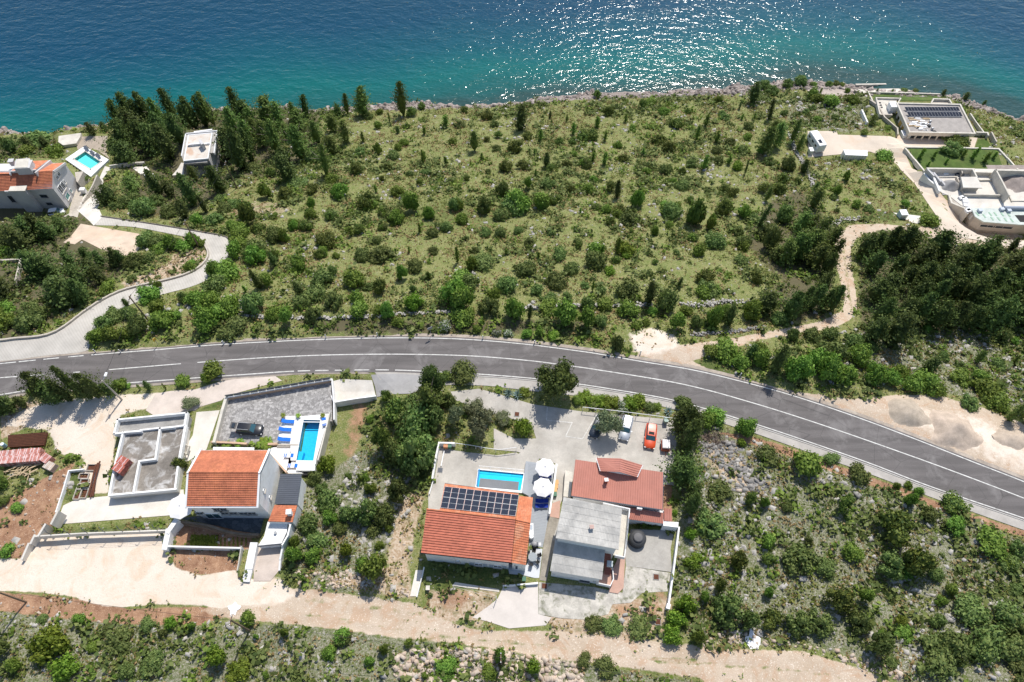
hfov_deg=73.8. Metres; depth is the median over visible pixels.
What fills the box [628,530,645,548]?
water tank
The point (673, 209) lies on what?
maquis bush
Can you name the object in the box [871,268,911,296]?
dark conifer
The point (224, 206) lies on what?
maquis bush
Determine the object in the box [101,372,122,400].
street lamp
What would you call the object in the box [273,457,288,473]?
terrace wall
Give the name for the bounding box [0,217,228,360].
concrete lane
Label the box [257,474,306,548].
side annex
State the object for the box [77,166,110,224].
concrete ramp
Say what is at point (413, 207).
shrub
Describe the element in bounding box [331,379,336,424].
court gate wall
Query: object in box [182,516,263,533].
patio
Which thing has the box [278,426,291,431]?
sun lounger
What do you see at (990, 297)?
dark conifer
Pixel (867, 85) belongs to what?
villa wall
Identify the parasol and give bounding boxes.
[167,494,191,519]
[533,478,552,496]
[535,458,554,476]
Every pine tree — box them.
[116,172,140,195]
[143,97,166,125]
[185,166,201,181]
[194,91,216,124]
[216,104,240,135]
[234,118,254,142]
[242,106,262,123]
[246,115,258,138]
[248,93,280,122]
[249,119,274,146]
[259,117,284,150]
[265,101,286,127]
[280,123,290,140]
[282,123,317,158]
[287,101,300,117]
[288,108,310,128]
[305,120,325,142]
[311,144,330,174]
[319,112,339,132]
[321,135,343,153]
[336,120,353,143]
[339,93,350,113]
[349,84,370,112]
[351,94,372,113]
[390,81,413,115]
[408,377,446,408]
[464,129,482,149]
[754,126,779,154]
[761,121,791,146]
[764,188,773,200]
[766,119,782,127]
[766,242,790,262]
[776,237,798,265]
[786,119,802,141]
[787,225,834,262]
[789,232,812,259]
[790,209,817,233]
[795,232,819,259]
[796,133,805,150]
[802,240,835,269]
[803,187,828,208]
[807,210,820,230]
[810,214,835,233]
[811,181,819,189]
[823,226,842,251]
[826,226,844,248]
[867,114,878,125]
[972,350,987,365]
[996,380,1007,391]
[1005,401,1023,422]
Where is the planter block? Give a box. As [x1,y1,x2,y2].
[75,171,89,186]
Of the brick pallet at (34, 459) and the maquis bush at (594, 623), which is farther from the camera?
the brick pallet at (34, 459)
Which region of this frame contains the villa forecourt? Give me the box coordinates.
[428,443,541,509]
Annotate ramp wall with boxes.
[243,542,258,581]
[278,546,285,570]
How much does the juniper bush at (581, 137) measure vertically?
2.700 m
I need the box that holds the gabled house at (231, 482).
[184,447,282,518]
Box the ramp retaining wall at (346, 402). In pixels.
[331,395,376,406]
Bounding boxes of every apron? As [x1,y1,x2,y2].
[371,374,421,396]
[472,582,551,627]
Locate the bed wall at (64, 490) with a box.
[55,469,85,512]
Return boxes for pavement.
[375,372,1023,529]
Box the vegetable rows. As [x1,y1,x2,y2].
[189,534,246,546]
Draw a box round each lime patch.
[228,602,240,614]
[745,629,760,648]
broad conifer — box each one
[417,363,446,392]
[534,356,578,400]
[672,402,703,429]
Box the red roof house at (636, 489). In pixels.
[563,458,678,531]
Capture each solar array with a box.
[440,486,518,515]
[905,107,962,116]
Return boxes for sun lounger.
[277,436,290,441]
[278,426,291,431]
[281,418,293,423]
[284,453,293,457]
[286,463,297,467]
[322,417,326,427]
[535,498,548,502]
[535,503,547,507]
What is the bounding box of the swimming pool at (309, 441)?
[297,420,319,460]
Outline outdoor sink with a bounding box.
[529,523,533,539]
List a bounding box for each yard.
[146,376,281,414]
[538,566,669,619]
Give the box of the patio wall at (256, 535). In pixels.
[180,520,260,537]
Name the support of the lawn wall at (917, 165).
on the ground at (116, 573)
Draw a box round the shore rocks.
[0,79,1023,134]
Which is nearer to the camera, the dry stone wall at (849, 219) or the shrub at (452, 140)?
the dry stone wall at (849, 219)
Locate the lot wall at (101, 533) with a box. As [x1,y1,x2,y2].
[34,530,164,538]
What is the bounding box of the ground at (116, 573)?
[0,81,1023,681]
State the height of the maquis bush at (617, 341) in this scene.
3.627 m
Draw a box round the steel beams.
[88,461,100,497]
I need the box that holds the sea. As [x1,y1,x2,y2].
[0,0,1023,133]
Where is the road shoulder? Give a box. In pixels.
[8,372,370,397]
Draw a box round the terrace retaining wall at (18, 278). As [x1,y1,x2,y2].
[0,258,22,285]
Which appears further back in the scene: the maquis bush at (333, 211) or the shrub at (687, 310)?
the maquis bush at (333, 211)
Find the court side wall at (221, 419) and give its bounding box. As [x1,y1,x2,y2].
[212,397,228,445]
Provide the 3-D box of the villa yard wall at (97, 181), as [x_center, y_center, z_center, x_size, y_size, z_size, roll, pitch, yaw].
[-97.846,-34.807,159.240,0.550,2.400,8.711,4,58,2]
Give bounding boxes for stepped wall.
[20,543,33,560]
[29,534,40,546]
[37,523,53,539]
[50,510,66,528]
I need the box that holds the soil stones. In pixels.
[0,201,983,627]
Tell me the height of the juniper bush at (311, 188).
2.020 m
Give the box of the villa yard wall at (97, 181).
[82,175,101,203]
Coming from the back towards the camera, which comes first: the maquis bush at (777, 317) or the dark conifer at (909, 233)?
the dark conifer at (909, 233)
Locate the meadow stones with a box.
[0,91,1022,681]
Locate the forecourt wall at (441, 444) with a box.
[432,442,454,480]
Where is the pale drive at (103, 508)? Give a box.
[61,489,183,523]
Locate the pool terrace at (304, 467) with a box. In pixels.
[270,412,331,476]
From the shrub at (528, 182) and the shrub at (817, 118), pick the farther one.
the shrub at (817, 118)
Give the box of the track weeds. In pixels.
[263,587,779,681]
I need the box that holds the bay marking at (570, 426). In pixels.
[546,407,596,438]
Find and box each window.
[7,196,16,202]
[57,183,64,194]
[60,181,66,190]
[64,192,70,200]
[194,512,205,515]
[218,508,228,511]
[219,512,229,515]
[228,512,238,515]
[238,512,248,515]
[247,512,257,515]
[470,563,486,566]
[489,565,505,569]
[579,580,589,583]
[967,212,973,220]
[979,224,996,227]
[992,225,1012,229]
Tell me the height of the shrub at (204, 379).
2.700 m
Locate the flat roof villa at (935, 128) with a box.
[874,97,975,139]
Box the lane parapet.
[0,235,208,341]
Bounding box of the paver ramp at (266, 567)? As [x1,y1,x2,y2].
[254,547,280,580]
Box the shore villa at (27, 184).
[0,158,78,211]
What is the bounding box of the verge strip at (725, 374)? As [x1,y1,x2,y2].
[0,333,1023,478]
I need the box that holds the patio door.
[203,513,223,518]
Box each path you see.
[186,410,219,460]
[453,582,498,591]
[808,86,854,95]
[853,89,879,106]
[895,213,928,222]
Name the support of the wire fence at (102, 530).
on the lot wall at (101, 533)
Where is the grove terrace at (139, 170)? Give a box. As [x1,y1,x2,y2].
[133,166,149,174]
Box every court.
[65,185,82,216]
[219,378,333,444]
[451,389,677,503]
[553,521,672,571]
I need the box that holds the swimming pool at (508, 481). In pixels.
[475,466,523,493]
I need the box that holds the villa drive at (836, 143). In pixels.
[808,131,1023,247]
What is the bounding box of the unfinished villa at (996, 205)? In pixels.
[919,168,1023,233]
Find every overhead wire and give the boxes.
[2,591,225,619]
[232,620,499,657]
[506,658,688,681]
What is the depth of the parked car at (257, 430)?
107.69 m
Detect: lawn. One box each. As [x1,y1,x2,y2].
[873,95,939,100]
[910,149,1001,168]
[976,139,990,147]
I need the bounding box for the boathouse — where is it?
[58,133,82,146]
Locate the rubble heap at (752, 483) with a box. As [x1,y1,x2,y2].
[698,439,771,494]
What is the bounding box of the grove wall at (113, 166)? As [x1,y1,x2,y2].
[109,162,144,168]
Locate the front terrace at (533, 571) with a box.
[508,548,541,577]
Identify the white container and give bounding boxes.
[840,149,867,160]
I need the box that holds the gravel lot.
[64,224,139,254]
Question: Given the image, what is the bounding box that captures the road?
[0,336,1023,519]
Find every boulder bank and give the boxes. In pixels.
[294,570,361,588]
[392,588,409,597]
[392,647,584,681]
[695,627,906,680]
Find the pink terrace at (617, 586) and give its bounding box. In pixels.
[609,558,624,592]
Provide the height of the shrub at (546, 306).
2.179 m
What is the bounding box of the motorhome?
[807,130,826,152]
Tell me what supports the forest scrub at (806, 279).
on the ground at (116, 573)
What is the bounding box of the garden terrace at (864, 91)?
[858,88,909,92]
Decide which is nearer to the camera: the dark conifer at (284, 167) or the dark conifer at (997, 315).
the dark conifer at (997, 315)
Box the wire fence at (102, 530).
[44,524,164,534]
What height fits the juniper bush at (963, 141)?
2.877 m
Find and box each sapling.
[296,572,305,582]
[346,227,355,235]
[420,149,424,162]
[441,114,448,125]
[454,247,460,262]
[537,128,542,139]
[570,122,577,134]
[595,116,600,127]
[599,244,605,251]
[602,130,609,140]
[602,151,607,164]
[615,238,621,251]
[693,126,701,140]
[700,154,709,168]
[703,113,710,125]
[713,131,720,141]
[725,154,732,163]
[918,148,926,158]
[960,149,967,157]
[971,147,980,158]
[981,151,992,162]
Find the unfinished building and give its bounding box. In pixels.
[108,412,191,498]
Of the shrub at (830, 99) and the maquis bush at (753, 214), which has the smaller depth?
the maquis bush at (753, 214)
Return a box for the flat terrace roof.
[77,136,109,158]
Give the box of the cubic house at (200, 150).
[172,129,220,178]
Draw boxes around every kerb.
[101,215,227,238]
[454,374,1023,520]
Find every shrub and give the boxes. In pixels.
[0,246,12,255]
[0,299,16,312]
[0,311,15,330]
[0,542,15,558]
[3,656,22,673]
[8,501,23,513]
[16,144,35,156]
[24,622,72,665]
[42,143,63,158]
[46,651,82,681]
[70,612,86,624]
[84,326,104,343]
[85,640,97,653]
[96,278,114,295]
[100,325,121,340]
[112,377,127,392]
[116,327,131,341]
[134,283,162,305]
[146,298,165,312]
[146,309,173,331]
[148,241,168,255]
[152,280,162,287]
[162,233,177,248]
[162,615,177,630]
[170,310,181,321]
[173,239,192,252]
[174,372,189,388]
[182,290,204,305]
[183,261,196,271]
[184,231,199,246]
[187,622,195,629]
[189,212,204,224]
[191,309,218,333]
[193,302,212,322]
[198,239,204,246]
[199,373,209,382]
[201,290,219,308]
[202,358,224,380]
[204,259,219,275]
[206,257,241,282]
[206,643,227,667]
[208,302,226,322]
[218,292,239,319]
[224,219,235,228]
[224,239,241,259]
[225,655,250,681]
[228,221,250,236]
[228,227,248,239]
[228,235,248,248]
[234,438,245,446]
[240,608,255,628]
[242,243,266,264]
[255,441,265,448]
[256,182,272,196]
[258,272,272,286]
[259,435,267,441]
[262,442,271,449]
[262,670,268,678]
[263,305,280,322]
[263,436,273,445]
[277,304,291,322]
[278,227,287,241]
[278,628,288,636]
[279,232,289,241]
[283,546,302,562]
[288,219,298,230]
[288,535,299,547]
[289,258,306,274]
[303,547,321,564]
[304,207,317,218]
[306,196,314,207]
[316,455,335,473]
[317,246,327,257]
[320,509,337,525]
[321,643,335,662]
[323,173,338,184]
[323,645,337,660]
[330,182,348,200]
[332,252,339,258]
[332,626,349,647]
[339,539,353,557]
[340,268,366,288]
[349,289,365,301]
[349,299,369,318]
[355,555,366,574]
[359,551,387,583]
[362,199,378,211]
[362,473,370,481]
[363,482,375,493]
[363,654,375,665]
[366,414,374,422]
[372,142,381,153]
[372,305,380,315]
[373,121,382,128]
[373,540,385,550]
[374,108,383,114]
[377,205,386,215]
[378,643,387,655]
[379,300,394,318]
[384,524,393,533]
[387,207,404,224]
[389,184,405,197]
[390,316,403,327]
[393,143,402,150]
[396,264,407,279]
[399,138,408,144]
[401,190,418,209]
[403,290,424,311]
[403,637,412,648]
[408,198,419,209]
[416,178,422,183]
[420,672,427,678]
[422,206,434,219]
[434,655,456,681]
[438,278,466,309]
[448,137,457,144]
[448,305,474,329]
[450,267,472,281]
[450,285,474,307]
[455,197,463,209]
[456,212,467,223]
[457,213,466,224]
[463,306,475,322]
[465,255,476,270]
[472,324,481,333]
[481,660,498,681]
[487,287,501,298]
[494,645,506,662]
[503,187,531,213]
[503,297,524,317]
[514,417,533,437]
[518,386,529,396]
[522,328,533,338]
[524,177,531,186]
[525,655,541,675]
[533,192,545,209]
[534,192,550,208]
[535,325,542,335]
[537,297,557,317]
[548,329,560,340]
[552,297,579,326]
[570,150,577,156]
[571,395,581,405]
[574,391,586,406]
[578,159,590,169]
[579,305,596,326]
[580,388,595,407]
[581,183,595,194]
[587,241,601,254]
[589,175,597,181]
[593,393,605,407]
[596,295,612,311]
[601,204,611,212]
[601,204,611,213]
[604,265,615,275]
[604,394,619,410]
[611,208,622,218]
[612,140,622,148]
[615,299,642,317]
[616,240,636,258]
[619,251,632,258]
[623,394,638,411]
[628,190,645,206]
[629,124,636,130]
[631,322,640,329]
[631,393,646,409]
[641,167,651,173]
[642,318,649,326]
[646,306,658,314]
[647,96,656,105]
[650,224,658,233]
[653,402,661,410]
[657,107,670,115]
[662,624,681,645]
[664,609,687,627]
[666,220,673,227]
[668,311,685,328]
[674,592,699,615]
[679,304,694,316]
[683,551,706,569]
[684,526,696,540]
[687,233,698,240]
[690,630,706,643]
[692,244,704,256]
[694,283,710,300]
[695,241,707,254]
[700,590,710,602]
[702,343,720,357]
[702,409,717,430]
[704,304,724,325]
[704,405,726,426]
[706,218,714,228]
[706,306,721,326]
[709,213,716,226]
[713,96,722,102]
[713,336,741,365]
[721,303,730,318]
[729,352,751,370]
[732,159,742,170]
[734,417,759,439]
[736,207,747,217]
[737,238,749,252]
[737,438,746,447]
[739,204,750,217]
[740,299,762,320]
[742,133,752,140]
[750,348,772,366]
[753,341,770,351]
[759,497,770,506]
[762,532,776,549]
[763,586,773,597]
[782,354,817,383]
[791,448,826,479]
[806,347,827,367]
[808,85,818,96]
[808,93,824,103]
[813,116,821,121]
[815,351,844,382]
[822,94,838,105]
[833,184,842,194]
[833,360,859,386]
[841,538,866,564]
[843,169,850,179]
[846,94,860,103]
[847,342,873,368]
[851,199,861,208]
[857,588,875,602]
[861,128,868,134]
[862,360,889,386]
[875,148,893,162]
[880,367,903,385]
[885,124,892,129]
[888,363,911,379]
[892,482,901,490]
[892,624,914,644]
[894,613,908,625]
[901,199,910,207]
[902,372,928,393]
[902,569,912,580]
[903,492,920,504]
[904,480,912,489]
[912,367,943,397]
[913,487,925,495]
[919,212,941,227]
[922,324,931,332]
[927,382,948,396]
[933,594,948,606]
[944,582,959,595]
[945,514,966,537]
[948,366,971,388]
[970,372,1001,402]
[971,369,992,380]
[976,521,1011,561]
[982,389,1012,414]
[1005,556,1020,571]
[1011,337,1019,344]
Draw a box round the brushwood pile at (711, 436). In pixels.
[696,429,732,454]
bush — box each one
[0,476,8,486]
[0,494,10,506]
[0,637,10,656]
[11,311,46,333]
[14,299,38,313]
[22,129,52,147]
[31,306,48,318]
[35,613,48,625]
[41,294,53,304]
[91,315,113,328]
[99,305,124,324]
[101,621,112,635]
[104,623,132,657]
[108,201,121,211]
[108,261,116,267]
[115,194,133,209]
[117,662,135,681]
[118,257,132,268]
[120,306,137,319]
[124,249,146,268]
[125,273,137,284]
[125,311,148,334]
[128,191,145,200]
[128,195,157,216]
[135,230,153,247]
[137,647,165,678]
[138,614,156,633]
[140,251,155,263]
[146,232,162,250]
[148,193,164,206]
[157,628,168,637]
[159,203,176,218]
[170,457,188,467]
[171,237,180,249]
[177,291,185,303]
[199,274,227,295]
[204,212,224,226]
[212,193,226,203]
[216,201,230,212]
[218,314,250,338]
[227,198,240,208]
[235,199,254,221]
[237,290,266,315]
[238,203,255,221]
[239,236,268,263]
[245,161,260,171]
[250,222,263,231]
[252,223,262,233]
[264,167,276,175]
[265,224,279,240]
[266,227,280,243]
[270,250,279,259]
[276,186,291,199]
[282,173,309,188]
[290,253,305,260]
[290,291,312,309]
[296,220,315,230]
[297,510,318,534]
[298,219,312,229]
[303,148,319,161]
[303,304,322,323]
[304,281,327,302]
[304,530,329,548]
[305,183,319,195]
[305,471,322,486]
[308,268,335,286]
[313,232,335,249]
[313,248,325,258]
[313,481,327,493]
[314,487,341,514]
[315,230,333,245]
[322,289,342,311]
[323,208,339,219]
[324,211,335,220]
[327,264,337,275]
[331,519,347,534]
[333,631,352,646]
[337,505,357,522]
[344,473,352,479]
[348,162,364,174]
[350,162,362,173]
[351,497,379,525]
[353,223,366,233]
[353,246,369,255]
[353,247,368,262]
[354,146,364,154]
[356,190,373,209]
[356,224,363,232]
[361,281,373,291]
[362,112,373,119]
[364,523,382,537]
[367,243,396,264]
[370,425,390,446]
[371,235,380,244]
[371,500,395,528]
[372,277,385,295]
[376,205,389,215]
[380,390,391,402]
[381,163,392,169]
[381,393,404,426]
[382,223,388,230]
[382,437,400,464]
[384,149,399,160]
[384,205,405,221]
[385,476,406,504]
[393,429,439,467]
[393,435,431,478]
[394,401,431,441]
[394,410,421,439]
[398,391,423,416]
[404,258,422,273]
[405,106,416,115]
[406,171,413,175]
[409,285,416,292]
[412,384,441,404]
[417,102,425,108]
[419,169,429,175]
[420,402,445,432]
[425,228,439,239]
[427,246,438,255]
[438,221,453,232]
[439,370,452,381]
[440,221,451,231]
[440,391,456,407]
[446,197,462,210]
[449,357,477,387]
[452,119,465,128]
[460,106,467,113]
[462,271,479,289]
[463,174,470,180]
[469,246,478,253]
[471,251,495,272]
[475,295,501,315]
[477,194,491,214]
[479,108,492,120]
[479,226,491,237]
[489,120,498,126]
[491,144,500,151]
[492,207,509,221]
[493,131,502,136]
[493,210,511,221]
[493,274,517,294]
[494,227,505,236]
[495,181,508,195]
[498,159,512,171]
[498,193,528,216]
[507,139,524,151]
[512,259,537,276]
[513,226,521,234]
[515,159,530,168]
[521,131,532,140]
[524,236,533,245]
[525,244,532,250]
[529,283,544,296]
[539,290,558,303]
[540,177,555,189]
[544,271,567,291]
[546,162,554,171]
[547,229,555,235]
[549,194,562,203]
[551,244,566,261]
[555,137,563,144]
[561,159,572,168]
[562,290,572,302]
[563,261,579,275]
[567,184,575,193]
[568,136,576,144]
[572,237,582,245]
[575,240,582,248]
[575,650,591,669]
[577,132,588,141]
[578,127,599,141]
[580,281,589,289]
[580,295,594,309]
[581,158,591,169]
[582,613,603,633]
[584,249,608,270]
[591,203,601,209]
[593,89,601,97]
[593,653,615,679]
[594,314,607,327]
[595,286,606,295]
[601,613,623,636]
[602,106,614,116]
[604,215,614,224]
[607,180,615,191]
[610,256,620,264]
[611,335,624,351]
[613,204,625,211]
[613,277,643,297]
[618,153,628,161]
[619,208,637,227]
[626,612,651,641]
[639,99,646,107]
[642,401,655,411]
[651,133,667,144]
[651,259,658,264]
[655,287,678,312]
[659,163,672,174]
[661,140,676,151]
[662,200,683,220]
[668,118,686,128]
[673,249,679,255]
[673,395,691,409]
[675,179,689,189]
[679,167,686,174]
[683,108,691,113]
[685,196,706,222]
[686,158,696,167]
[686,195,693,203]
[687,231,698,240]
[689,203,707,225]
[690,314,703,328]
[692,507,730,539]
[695,268,716,281]
[697,278,720,299]
[704,232,727,249]
[705,231,725,249]
[705,234,726,248]
[707,478,734,502]
[710,145,722,154]
[711,591,745,632]
[714,205,725,214]
[715,155,723,164]
[715,577,726,593]
[716,197,732,214]
[717,183,730,191]
[719,113,730,120]
[723,137,736,145]
[727,188,739,196]
[728,549,748,573]
[733,225,744,235]
[733,252,749,265]
[734,234,752,245]
[738,145,748,153]
[742,610,760,631]
[743,121,753,129]
[745,491,757,504]
[748,212,759,222]
[750,270,763,283]
[754,442,780,468]
[756,181,774,191]
[756,222,773,240]
[760,79,770,89]
[761,551,778,565]
[761,605,785,630]
[762,224,783,250]
[763,156,776,165]
[765,85,779,95]
[768,310,789,326]
[772,181,788,195]
[776,171,790,183]
[776,203,794,223]
[780,109,789,116]
[780,501,792,512]
[780,541,822,578]
[781,79,794,87]
[781,155,795,169]
[784,608,813,638]
[786,328,799,340]
[793,74,808,85]
[794,178,801,183]
[801,108,809,112]
[802,326,823,343]
[805,535,813,546]
[808,104,817,110]
[808,605,837,638]
[815,555,837,580]
[817,339,850,359]
[820,326,840,339]
[822,451,841,465]
[825,81,833,86]
[826,585,858,613]
[829,193,837,199]
[831,113,840,120]
[833,80,840,85]
[838,492,855,514]
[843,332,866,346]
[847,608,874,635]
[849,461,871,488]
[863,204,874,212]
[864,340,879,353]
[865,631,894,656]
[875,508,915,548]
[876,548,908,582]
[885,654,897,669]
[898,543,941,578]
[915,629,957,681]
[918,505,939,523]
[926,566,945,582]
[929,613,948,627]
[937,628,973,669]
[938,140,965,156]
[938,351,950,362]
[940,489,969,515]
[941,135,961,141]
[949,134,971,146]
[952,591,992,628]
[954,359,967,367]
[960,392,980,412]
[963,588,983,599]
[965,622,1007,666]
[973,563,980,568]
[991,357,1005,371]
[993,597,1023,632]
[995,328,1014,343]
[996,630,1023,663]
[998,551,1022,575]
[1005,613,1023,636]
[1006,656,1023,681]
[1008,538,1023,558]
[1008,582,1023,596]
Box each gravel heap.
[888,399,931,426]
[929,410,983,450]
[941,180,959,194]
[986,165,1023,192]
[992,427,1023,449]
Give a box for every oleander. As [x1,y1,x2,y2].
[438,318,451,331]
[491,328,501,335]
[503,329,513,336]
[617,400,627,413]
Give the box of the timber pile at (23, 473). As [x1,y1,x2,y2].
[3,463,41,482]
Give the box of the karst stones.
[0,91,1023,681]
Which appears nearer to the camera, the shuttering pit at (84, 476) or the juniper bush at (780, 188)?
the shuttering pit at (84, 476)
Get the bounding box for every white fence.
[455,443,515,449]
[582,407,674,418]
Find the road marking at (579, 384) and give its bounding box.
[0,337,1023,517]
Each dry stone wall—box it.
[239,310,450,320]
[524,301,652,309]
[679,298,749,307]
[690,325,765,336]
[788,131,814,186]
[832,216,859,224]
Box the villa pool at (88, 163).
[65,147,109,176]
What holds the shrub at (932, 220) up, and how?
on the ground at (116, 573)
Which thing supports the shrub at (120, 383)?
on the ground at (116, 573)
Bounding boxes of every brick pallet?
[0,456,11,466]
[1,450,7,455]
[4,455,15,465]
[5,450,14,455]
[12,455,18,464]
[17,449,24,454]
[17,454,27,464]
[23,454,33,464]
[24,448,31,453]
[30,453,43,464]
[31,448,45,453]
[39,452,56,463]
[42,461,59,472]
[111,462,128,476]
[116,455,133,468]
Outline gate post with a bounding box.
[665,603,670,610]
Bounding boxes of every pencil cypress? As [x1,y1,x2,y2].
[744,160,748,174]
[756,203,773,227]
[767,97,776,118]
[830,237,846,257]
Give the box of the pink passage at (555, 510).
[550,501,559,517]
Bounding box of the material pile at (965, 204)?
[958,195,971,212]
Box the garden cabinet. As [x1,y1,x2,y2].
[79,187,87,193]
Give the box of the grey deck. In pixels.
[522,461,553,546]
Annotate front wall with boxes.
[211,441,247,445]
[268,442,278,446]
[503,582,537,586]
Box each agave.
[503,388,513,396]
[513,389,521,398]
[664,406,674,416]
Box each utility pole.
[0,592,26,602]
[128,294,148,320]
[184,220,199,247]
[224,161,236,187]
[229,615,250,631]
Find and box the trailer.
[660,439,669,455]
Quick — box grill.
[531,541,540,546]
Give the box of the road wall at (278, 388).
[225,377,331,399]
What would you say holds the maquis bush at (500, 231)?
on the ground at (116, 573)
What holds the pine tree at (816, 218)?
on the ground at (116, 573)
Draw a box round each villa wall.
[855,83,885,86]
[859,109,868,124]
[869,91,939,95]
[879,107,898,136]
[968,113,983,131]
[975,131,988,138]
[989,132,997,144]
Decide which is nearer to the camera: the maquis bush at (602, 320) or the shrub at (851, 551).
the shrub at (851, 551)
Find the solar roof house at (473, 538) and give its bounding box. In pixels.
[421,483,532,571]
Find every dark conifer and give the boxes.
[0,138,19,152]
[0,221,38,254]
[0,225,7,249]
[0,276,19,295]
[0,392,16,416]
[5,212,44,240]
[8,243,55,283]
[8,395,28,412]
[11,365,56,404]
[17,134,34,146]
[22,212,52,239]
[25,374,69,405]
[29,255,65,276]
[31,221,60,242]
[33,275,60,297]
[37,135,50,148]
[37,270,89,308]
[45,378,74,401]
[47,365,79,396]
[48,216,69,232]
[56,248,78,264]
[59,263,89,289]
[64,277,95,303]
[66,381,92,402]
[69,367,104,400]
[74,246,92,257]
[77,256,100,279]
[82,120,96,134]
[85,248,108,265]
[87,182,118,205]
[87,264,108,283]
[89,187,111,205]
[93,137,134,155]
[94,120,109,131]
[97,372,118,400]
[98,117,137,150]
[98,247,122,264]
[102,98,125,130]
[107,133,139,167]
[108,90,130,114]
[111,248,128,265]
[112,105,150,140]
[113,97,151,124]
[120,296,128,305]
[125,119,147,148]
[131,90,156,120]
[136,121,165,156]
[138,168,167,194]
[141,380,151,391]
[142,110,167,133]
[144,122,178,158]
[153,87,176,116]
[155,111,189,142]
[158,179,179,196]
[168,95,200,127]
[170,172,202,205]
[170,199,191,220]
[174,105,187,124]
[190,94,208,126]
[194,195,208,211]
[201,165,228,192]
[212,126,231,159]
[217,125,251,170]
[222,86,242,117]
[229,99,258,122]
[237,127,258,160]
[247,269,262,288]
[265,150,301,184]
[267,251,278,266]
[270,146,294,163]
[288,281,305,295]
[295,94,312,117]
[327,102,344,115]
[394,126,400,132]
[511,103,533,130]
[526,305,534,318]
[541,151,552,165]
[613,180,622,196]
[642,281,658,304]
[654,451,716,493]
[663,413,686,436]
[664,446,705,493]
[668,414,714,453]
[674,488,712,515]
[676,277,682,286]
[682,431,700,452]
[684,477,702,498]
[722,304,740,325]
[741,81,764,103]
[744,341,759,359]
[747,283,785,315]
[764,342,796,374]
[780,286,813,319]
[798,159,813,172]
[798,286,817,313]
[806,284,830,311]
[813,268,839,295]
[815,248,844,272]
[819,288,842,309]
[828,284,849,311]
[850,231,884,259]
[857,274,911,303]
[861,249,892,276]
[863,314,893,348]
[865,291,904,322]
[870,231,891,254]
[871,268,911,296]
[881,226,905,250]
[881,307,923,351]
[887,253,917,274]
[892,225,923,254]
[892,265,921,286]
[892,290,926,322]
[903,271,939,301]
[906,231,928,250]
[906,239,945,271]
[909,257,943,287]
[912,288,940,321]
[915,354,944,374]
[919,295,967,331]
[921,225,971,262]
[923,278,953,305]
[927,260,966,299]
[939,251,973,276]
[942,277,973,302]
[943,300,975,331]
[945,239,980,267]
[953,272,1000,308]
[954,261,982,287]
[955,233,1003,271]
[959,304,990,335]
[961,92,971,100]
[963,289,1002,313]
[977,271,1022,295]
[977,296,1020,338]
[979,246,1004,273]
[980,264,1010,290]
[984,233,1008,252]
[992,282,1012,305]
[993,251,1023,272]
[997,294,1023,327]
[1001,261,1023,290]
[1002,286,1023,323]
[1005,234,1023,250]
[1011,271,1023,301]
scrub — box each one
[0,85,1023,681]
[0,88,1023,681]
[0,107,1023,343]
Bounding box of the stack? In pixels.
[8,432,47,447]
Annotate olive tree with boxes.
[180,395,199,409]
[447,404,463,425]
[462,397,482,411]
[465,406,493,439]
[470,402,495,418]
[492,410,509,426]
[594,406,624,437]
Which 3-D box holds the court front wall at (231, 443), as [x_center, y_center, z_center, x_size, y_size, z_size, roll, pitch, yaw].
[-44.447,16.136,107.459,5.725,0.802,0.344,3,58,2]
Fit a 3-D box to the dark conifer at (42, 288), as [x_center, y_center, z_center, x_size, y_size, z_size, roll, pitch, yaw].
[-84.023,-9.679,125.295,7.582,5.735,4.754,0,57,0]
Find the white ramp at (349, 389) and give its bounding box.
[334,379,374,400]
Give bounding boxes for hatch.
[437,467,442,472]
[541,583,547,588]
[653,573,658,579]
[655,618,660,624]
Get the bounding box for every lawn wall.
[903,148,924,171]
[905,146,999,149]
[998,149,1018,169]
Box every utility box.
[807,147,813,154]
[896,209,908,218]
[899,130,910,138]
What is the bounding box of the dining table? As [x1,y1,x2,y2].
[528,552,536,560]
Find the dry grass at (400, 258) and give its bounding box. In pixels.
[0,86,1023,681]
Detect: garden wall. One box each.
[162,518,183,551]
[168,545,244,550]
[237,546,242,570]
[416,567,424,597]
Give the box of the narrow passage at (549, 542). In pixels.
[540,517,558,580]
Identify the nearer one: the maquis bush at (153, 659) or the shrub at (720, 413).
the maquis bush at (153, 659)
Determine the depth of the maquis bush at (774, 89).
199.19 m
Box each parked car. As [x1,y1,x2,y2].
[48,208,65,215]
[229,422,263,436]
[588,413,601,438]
[618,415,633,440]
[644,423,656,448]
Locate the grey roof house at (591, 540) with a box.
[550,497,629,587]
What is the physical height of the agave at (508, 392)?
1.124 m
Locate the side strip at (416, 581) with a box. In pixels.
[410,570,422,595]
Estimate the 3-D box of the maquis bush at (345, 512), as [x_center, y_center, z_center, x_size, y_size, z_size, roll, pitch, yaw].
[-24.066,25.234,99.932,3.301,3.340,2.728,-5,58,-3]
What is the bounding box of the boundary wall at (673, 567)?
[667,526,679,603]
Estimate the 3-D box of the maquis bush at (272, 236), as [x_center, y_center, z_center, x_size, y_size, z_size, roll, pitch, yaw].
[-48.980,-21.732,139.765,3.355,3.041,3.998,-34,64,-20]
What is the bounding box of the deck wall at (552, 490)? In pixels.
[548,464,557,516]
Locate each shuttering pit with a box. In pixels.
[72,488,82,499]
[78,473,89,478]
[78,487,88,498]
[79,478,89,482]
[86,464,95,470]
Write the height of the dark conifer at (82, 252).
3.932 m

